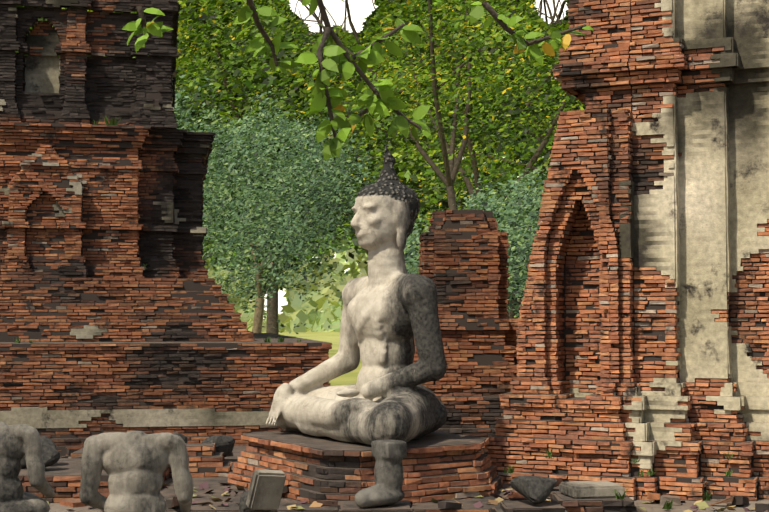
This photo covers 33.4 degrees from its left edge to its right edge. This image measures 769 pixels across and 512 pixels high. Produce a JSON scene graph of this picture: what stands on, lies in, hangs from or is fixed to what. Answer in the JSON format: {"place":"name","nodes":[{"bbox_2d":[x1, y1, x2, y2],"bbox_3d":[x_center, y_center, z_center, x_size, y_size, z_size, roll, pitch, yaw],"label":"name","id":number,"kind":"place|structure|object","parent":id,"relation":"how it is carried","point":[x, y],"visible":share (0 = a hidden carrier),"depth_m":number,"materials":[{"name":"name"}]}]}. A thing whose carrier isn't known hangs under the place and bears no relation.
{"place":"outdoors","nodes":[
{"label":"outdoors","id":0,"kind":"place"},
{"bbox_2d":[21,455,25,467],"bbox_3d":[-4.303,2.317,14.899,0.508,0.292,0.273,0,-3,0],"label":"rock","id":1,"kind":"object","parent":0,"point":[23,462],"visible":0.06,"depth_m":14.78,"materials":[{"name":"grey stone"}]},
{"bbox_2d":[0,422,54,511],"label":"torso","id":2,"kind":"object","parent":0,"point":[18,442],"visible":1,"depth_m":11.13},
{"bbox_2d":[122,0,593,160],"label":"overhanging branch","id":3,"kind":"object","parent":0,"point":[328,51],"visible":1,"depth_m":7.62,"materials":[{"name":"green plant"}]},
{"bbox_2d":[249,0,567,318],"bbox_3d":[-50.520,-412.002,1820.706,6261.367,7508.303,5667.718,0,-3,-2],"label":"sky","id":4,"kind":"structure","parent":0,"point":[336,9],"depth_m":1750.99,"materials":[{"name":"white"}]},
{"bbox_2d":[49,331,768,511],"bbox_3d":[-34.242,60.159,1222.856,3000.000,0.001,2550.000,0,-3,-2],"label":"ground","id":5,"kind":"structure","parent":0,"point":[333,338],"depth_m":14.24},
{"bbox_2d":[71,448,82,457],"bbox_3d":[-3.141,2.669,16.522,1.634,0.365,1.056,0,-3,-2],"label":"brick","id":6,"kind":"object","parent":5,"relation":"on","point":[77,453],"depth_m":16.02,"materials":[{"name":"brick"}]},
{"bbox_2d":[19,458,169,502],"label":"platform","id":7,"kind":"structure","parent":5,"relation":"on","point":[63,477],"depth_m":14.23,"materials":[{"name":"brick"}]},
{"bbox_2d":[40,436,56,447],"bbox_3d":[-4.061,2.270,15.202,0.315,0.277,0.363,2,-3,-32],"label":"rock","id":8,"kind":"object","parent":7,"relation":"on","point":[46,440],"visible":0.15,"depth_m":15.13,"materials":[{"name":"grey stone"}]},
{"bbox_2d":[42,444,59,466],"bbox_3d":[-3.917,2.293,14.697,0.344,0.275,0.286,0,-3,10],"label":"rock","id":9,"kind":"object","parent":7,"relation":"on","point":[50,455],"visible":0.56,"depth_m":14.65,"materials":[{"name":"grey stone"}]},
{"bbox_2d":[79,431,193,511],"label":"headless statue torso","id":10,"kind":"object","parent":5,"relation":"on","point":[134,465],"visible":1,"depth_m":11.34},
{"bbox_2d":[0,0,331,456],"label":"brick wall","id":11,"kind":"structure","parent":5,"relation":"on","point":[93,217],"depth_m":21.42,"materials":[{"name":"brick"}]},
{"bbox_2d":[16,0,346,152],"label":"tree","id":12,"kind":"object","parent":5,"relation":"on","point":[190,21],"depth_m":59.55,"materials":[{"name":"green plant"}]},
{"bbox_2d":[168,443,232,477],"bbox_3d":[-2.336,2.515,15.848,0.898,0.367,0.748,0,-3,-2],"label":"brick stack","id":13,"kind":"object","parent":5,"relation":"on","point":[206,460],"visible":0.69,"depth_m":15.60,"materials":[{"name":"orange"}]},
{"bbox_2d":[172,432,187,442],"bbox_3d":[-2.800,2.523,16.928,0.487,0.391,0.403,-1,-3,21],"label":"rock","id":14,"kind":"object","parent":13,"relation":"on","point":[183,437],"visible":0.21,"depth_m":16.92,"materials":[{"name":"grey stone"}]},
{"bbox_2d":[202,435,234,456],"bbox_3d":[-2.260,2.574,17.225,0.528,0.345,0.382,2,-3,-34],"label":"rock","id":15,"kind":"object","parent":13,"relation":"on","point":[224,444],"visible":0.46,"depth_m":17.10,"materials":[{"name":"grey stone"}]},
{"bbox_2d":[174,75,229,264],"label":"tree","id":16,"kind":"object","parent":5,"relation":"on","point":[181,110],"depth_m":40.80,"materials":[{"name":"green plant"}]},
{"bbox_2d":[239,491,270,511],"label":"rock","id":17,"kind":"object","parent":5,"relation":"on","point":[243,507],"visible":0.4,"depth_m":12.44,"materials":[{"name":"grey stone"}]},
{"bbox_2d":[246,469,285,509],"bbox_3d":[-1.137,2.247,12.312,0.320,0.380,0.120,8,11,-30],"label":"slab fragment","id":18,"kind":"object","parent":17,"relation":"on","point":[265,492],"visible":1,"depth_m":12.25,"materials":[{"name":"grey stone"}]},
{"bbox_2d":[181,88,379,333],"bbox_3d":[-3.057,-0.287,35.729,6.715,8.717,6.491,0,-3,-2],"label":"tree","id":19,"kind":"object","parent":5,"relation":"on","point":[271,191],"visible":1,"depth_m":34.73,"materials":[{"name":"green plant"}]},
{"bbox_2d":[21,0,576,333],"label":"tree","id":20,"kind":"object","parent":5,"relation":"on","point":[272,316],"visible":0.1,"depth_m":58.95,"materials":[{"name":"green plant"}]},
{"bbox_2d":[30,0,578,266],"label":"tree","id":21,"kind":"object","parent":5,"relation":"on","point":[348,239],"visible":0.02,"depth_m":75.33,"materials":[{"name":"green plant"}]},
{"bbox_2d":[89,0,564,263],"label":"tree","id":22,"kind":"object","parent":5,"relation":"on","point":[403,167],"depth_m":63.08,"materials":[{"name":"green plant"}]},
{"bbox_2d":[160,445,558,511],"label":"floor slab","id":23,"kind":"structure","parent":5,"relation":"on","point":[215,486],"depth_m":13.49,"materials":[{"name":"grey stone"}]},
{"bbox_2d":[202,181,522,331],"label":"tree foliage","id":24,"kind":"object","parent":5,"relation":"on","point":[296,311],"visible":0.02,"depth_m":173.00,"materials":[{"name":"green plant"}]},
{"bbox_2d":[228,430,503,507],"bbox_3d":[-0.199,2.421,14.716,2.624,0.689,2.974,2,-3,-32],"label":"pedestal","id":25,"kind":"object","parent":5,"relation":"on","point":[437,465],"visible":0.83,"depth_m":13.71,"materials":[{"name":"brick"}]},
{"bbox_2d":[266,145,446,444],"bbox_3d":[-0.152,0.380,14.772,1.693,3.400,2.725,2,-3,-32],"label":"buddha statue","id":26,"kind":"object","parent":25,"relation":"on","point":[389,311],"visible":1,"depth_m":14.50,"materials":[{"name":"stone"}]},
{"bbox_2d":[13,115,732,511],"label":"weeds","id":27,"kind":"object","parent":5,"relation":"on","point":[667,503],"visible":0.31,"depth_m":13.24,"materials":[{"name":"green plant"}]},
{"bbox_2d":[338,500,413,511],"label":"pedestal","id":28,"kind":"object","parent":5,"relation":"on","point":[399,506],"visible":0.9,"depth_m":11.85,"materials":[{"name":"stone"}]},
{"bbox_2d":[354,440,406,507],"bbox_3d":[-0.061,2.029,11.957,0.565,0.602,0.347,2,-3,-37],"label":"fragment","id":29,"kind":"object","parent":28,"relation":"on","point":[389,456],"visible":1,"depth_m":11.91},
{"bbox_2d":[175,0,583,209],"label":"tree","id":30,"kind":"object","parent":5,"relation":"on","point":[476,167],"visible":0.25,"depth_m":53.62,"materials":[{"name":"green plant"}]},
{"bbox_2d":[176,0,585,227],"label":"tree","id":31,"kind":"object","parent":5,"relation":"on","point":[268,81],"visible":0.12,"depth_m":58.66,"materials":[{"name":"green plant"}]},
{"bbox_2d":[180,0,585,209],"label":"tree","id":32,"kind":"object","parent":5,"relation":"on","point":[451,168],"visible":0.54,"depth_m":47.38,"materials":[{"name":"green plant"}]},
{"bbox_2d":[46,480,767,511],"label":"leaf litter","id":33,"kind":"object","parent":5,"relation":"on","point":[700,504],"visible":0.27,"depth_m":13.65,"materials":[{"name":"brown plant"}]},
{"bbox_2d":[60,448,768,511],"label":"rubble","id":34,"kind":"object","parent":5,"relation":"on","point":[173,502],"visible":0.12,"depth_m":13.87,"materials":[{"name":"brick"}]},
{"bbox_2d":[361,163,547,342],"bbox_3d":[2.771,0.865,30.423,6.131,5.891,6.245,-1,-3,22],"label":"tree","id":35,"kind":"object","parent":5,"relation":"on","point":[516,218],"visible":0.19,"depth_m":28.84,"materials":[{"name":"green plant"}]},
{"bbox_2d":[413,210,518,453],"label":"brick pillar","id":36,"kind":"structure","parent":5,"relation":"on","point":[463,260],"depth_m":18.52,"materials":[{"name":"brick"}]},
{"bbox_2d":[491,501,566,511],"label":"stone slab","id":37,"kind":"structure","parent":5,"relation":"on","point":[526,506],"depth_m":11.91,"materials":[{"name":"stone"}]},
{"bbox_2d":[510,476,557,503],"bbox_3d":[1.421,2.202,12.124,0.451,0.273,0.472,2,-3,-33],"label":"rock","id":38,"kind":"object","parent":37,"relation":"on","point":[536,489],"visible":1,"depth_m":11.93,"materials":[{"name":"grey stone"}]},
{"bbox_2d":[549,491,637,511],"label":"pedestal","id":39,"kind":"object","parent":5,"relation":"on","point":[570,504],"visible":0.71,"depth_m":12.74,"materials":[{"name":"stone"}]},
{"bbox_2d":[559,481,624,498],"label":"stone slab","id":40,"kind":"structure","parent":39,"relation":"on","point":[587,489],"depth_m":12.89,"materials":[{"name":"grey stone"}]},
{"bbox_2d":[485,0,768,500],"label":"building","id":41,"kind":"structure","parent":5,"relation":"on","point":[642,331],"depth_m":15.00,"materials":[{"name":"brick"},{"name":"plaster"}]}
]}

